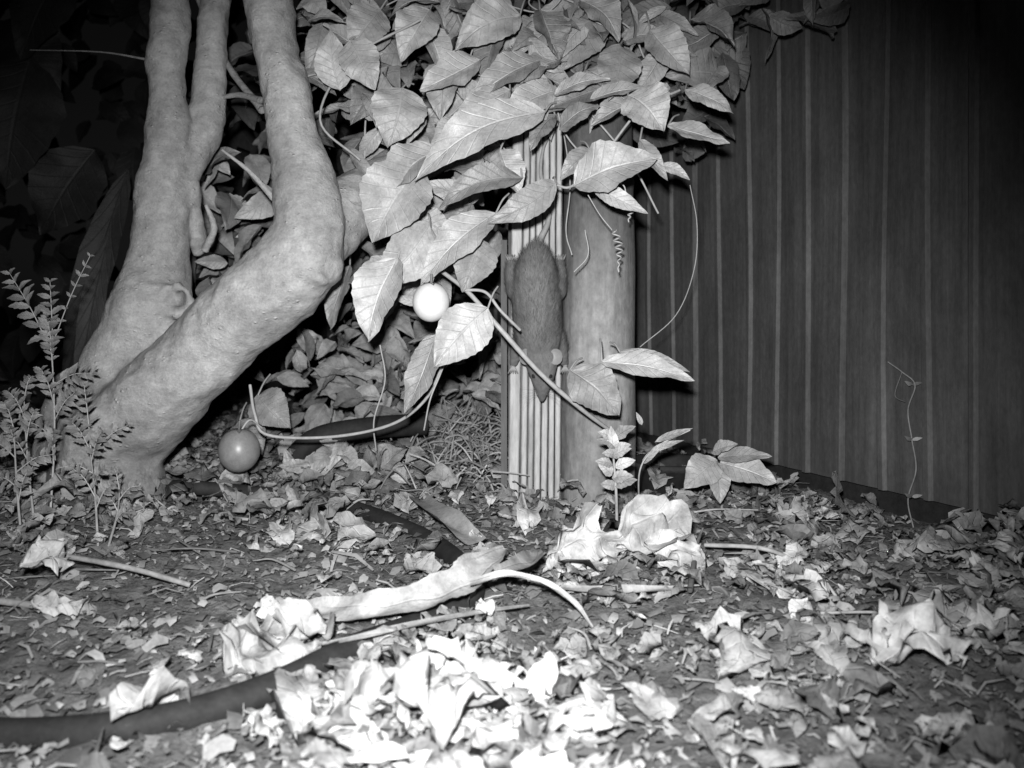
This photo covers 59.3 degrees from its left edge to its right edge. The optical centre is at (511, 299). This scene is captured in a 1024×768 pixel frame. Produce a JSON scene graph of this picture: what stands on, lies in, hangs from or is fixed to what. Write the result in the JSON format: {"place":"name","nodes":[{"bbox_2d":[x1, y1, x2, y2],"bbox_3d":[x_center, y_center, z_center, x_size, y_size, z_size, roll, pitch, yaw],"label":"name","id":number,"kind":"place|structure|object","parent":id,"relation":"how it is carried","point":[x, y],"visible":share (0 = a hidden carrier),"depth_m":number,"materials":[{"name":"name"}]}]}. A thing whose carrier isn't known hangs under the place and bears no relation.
{"place":"outdoors","nodes":[
{"label":"outdoors","id":0,"kind":"place"},
{"bbox_2d":[0,0,298,305],"label":"sky","id":1,"kind":"structure","parent":0,"point":[102,134],"materials":[{"name":"black"}]},
{"bbox_2d":[0,306,1023,767],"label":"ground","id":2,"kind":"structure","parent":0,"point":[662,674],"depth_m":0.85,"materials":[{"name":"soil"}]},
{"bbox_2d":[0,252,98,528],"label":"tansy seedling","id":3,"kind":"object","parent":2,"relation":"on","point":[10,404],"visible":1,"depth_m":1.16,"materials":[{"name":"grey plant"}]},
{"bbox_2d":[55,381,142,545],"bbox_3d":[-0.495,0.193,1.103,0.152,0.182,0.082,0,0,39],"label":"tansy seedling","id":4,"kind":"object","parent":2,"relation":"on","point":[100,469],"visible":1,"depth_m":1.12,"materials":[{"name":"grey plant"}]},
{"bbox_2d":[0,0,439,380],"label":"hedge","id":5,"kind":"object","parent":2,"relation":"on","point":[66,185],"visible":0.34,"depth_m":2.10,"materials":[{"name":"grey plant"}]},
{"bbox_2d":[0,500,484,752],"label":"irrigation hose","id":6,"kind":"object","parent":2,"relation":"on","point":[256,693],"visible":0.51,"depth_m":0.64,"materials":[{"name":"black plastic"}]},
{"bbox_2d":[26,0,682,507],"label":"tree","id":7,"kind":"object","parent":2,"relation":"on","point":[168,354],"visible":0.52,"depth_m":1.23,"materials":[{"name":"grey plant"}]},
{"bbox_2d":[325,604,528,644],"bbox_3d":[-0.066,0.281,0.782,0.205,0.012,0.020,0,0,-31],"label":"dry strap leaf","id":8,"kind":"object","parent":2,"relation":"on","point":[375,632],"visible":1,"depth_m":0.77,"materials":[{"name":"grey plant"}]},
{"bbox_2d":[283,545,592,627],"bbox_3d":[-0.072,0.267,0.825,0.270,0.051,0.151,0,0,-21],"label":"dry strap leaf","id":9,"kind":"object","parent":2,"relation":"on","point":[466,573],"visible":0.94,"depth_m":0.82,"materials":[{"name":"white plant"}]},
{"bbox_2d":[0,426,934,767],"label":"fallen twigs","id":10,"kind":"object","parent":2,"relation":"on","point":[186,584],"visible":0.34,"depth_m":0.92,"materials":[{"name":"wood"}]},
{"bbox_2d":[0,390,1023,767],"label":"leaf litter","id":11,"kind":"object","parent":2,"relation":"on","point":[986,736],"visible":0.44,"depth_m":0.90,"materials":[{"name":"plant"}]},
{"bbox_2d":[166,413,428,499],"bbox_3d":[-0.344,0.245,1.438,0.154,0.099,0.456,0,0,42],"label":"black pipe","id":12,"kind":"object","parent":11,"relation":"on","point":[412,425],"visible":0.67,"depth_m":1.49,"materials":[{"name":"plastic"}]},
{"bbox_2d":[408,494,671,593],"bbox_3d":[-0.010,0.270,1.012,0.093,0.025,0.434,0,0,-41],"label":"bark strip","id":13,"kind":"object","parent":11,"relation":"on","point":[458,524],"visible":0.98,"depth_m":1.08,"materials":[{"name":"wood"}]},
{"bbox_2d":[0,390,1023,767],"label":"straw","id":14,"kind":"object","parent":2,"relation":"on","point":[470,454],"visible":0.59,"depth_m":1.11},
{"bbox_2d":[186,0,850,485],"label":"passionfruit vine","id":15,"kind":"object","parent":2,"relation":"on","point":[496,78],"visible":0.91,"depth_m":1.23,"materials":[{"name":"plant"}]},
{"bbox_2d":[218,421,259,471],"bbox_3d":[-0.379,0.203,1.250,0.057,0.071,0.057,0,0,0],"label":"passionfruit","id":16,"kind":"object","parent":15,"relation":"hanging from","point":[238,449],"visible":1,"depth_m":1.23,"materials":[{"name":"grey plant"}]},
{"bbox_2d":[413,274,448,321],"bbox_3d":[-0.102,-0.003,1.130,0.046,0.060,0.046,0,0,0],"label":"passionfruit","id":17,"kind":"object","parent":15,"relation":"hanging from","point":[430,301],"visible":0.98,"depth_m":1.11,"materials":[{"name":"food"}]},
{"bbox_2d":[15,490,1023,767],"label":"pale leaf litter","id":18,"kind":"object","parent":2,"relation":"on","point":[449,702],"visible":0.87,"depth_m":0.71,"materials":[{"name":"white plant"}]},
{"bbox_2d":[501,121,561,501],"bbox_3d":[0.030,0.015,1.360,0.093,0.630,0.060,0,0,0],"label":"grooved timber board","id":19,"kind":"object","parent":2,"relation":"on","point":[534,437],"visible":0.45,"depth_m":1.34,"materials":[{"name":"grey wood"}]},
{"bbox_2d":[502,136,570,407],"bbox_3d":[0.035,-0.043,1.289,0.104,0.403,0.084,0,0,0],"label":"rat","id":20,"kind":"object","parent":19,"relation":"attached to","point":[535,278],"visible":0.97,"depth_m":1.27,"materials":[{"name":"fur"}]},
{"bbox_2d":[561,14,635,507],"bbox_3d":[0.130,-0.033,1.359,0.115,0.785,0.116,0,0,0],"label":"wooden post","id":21,"kind":"object","parent":2,"relation":"on","point":[598,299],"visible":0.52,"depth_m":1.31,"materials":[{"name":"grey wood"}]},
{"bbox_2d":[596,412,692,521],"bbox_3d":[0.164,0.223,1.144,0.107,0.147,0.085,0,0,-44],"label":"fern seedling","id":22,"kind":"object","parent":2,"relation":"on","point":[621,477],"visible":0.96,"depth_m":1.14,"materials":[{"name":"grey plant"}]},
{"bbox_2d":[298,0,1023,533],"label":"metal fence","id":23,"kind":"object","parent":2,"relation":"on","point":[856,190],"visible":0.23,"depth_m":1.34,"materials":[{"name":"black metal"}]},
{"bbox_2d":[888,362,921,526],"bbox_3d":[0.536,0.200,1.240,0.019,0.227,0.052,0,0,-33],"label":"climbing tendril","id":24,"kind":"object","parent":23,"relation":"attached to","point":[911,439],"visible":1,"depth_m":1.23},
{"bbox_2d":[635,453,700,495],"bbox_3d":[0.242,0.281,1.396,0.124,0.066,0.124,0,0,0],"label":"black plant pot","id":25,"kind":"object","parent":2,"relation":"on","point":[675,466],"visible":0.3,"depth_m":1.36,"materials":[{"name":"plastic"}]},
{"bbox_2d":[684,439,776,507],"bbox_3d":[0.293,0.245,1.225,0.098,0.107,0.093,0,0,-40],"label":"passionfruit seedling","id":26,"kind":"object","parent":2,"relation":"on","point":[745,464],"visible":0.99,"depth_m":1.23,"materials":[{"name":"grey plant"}]}
]}

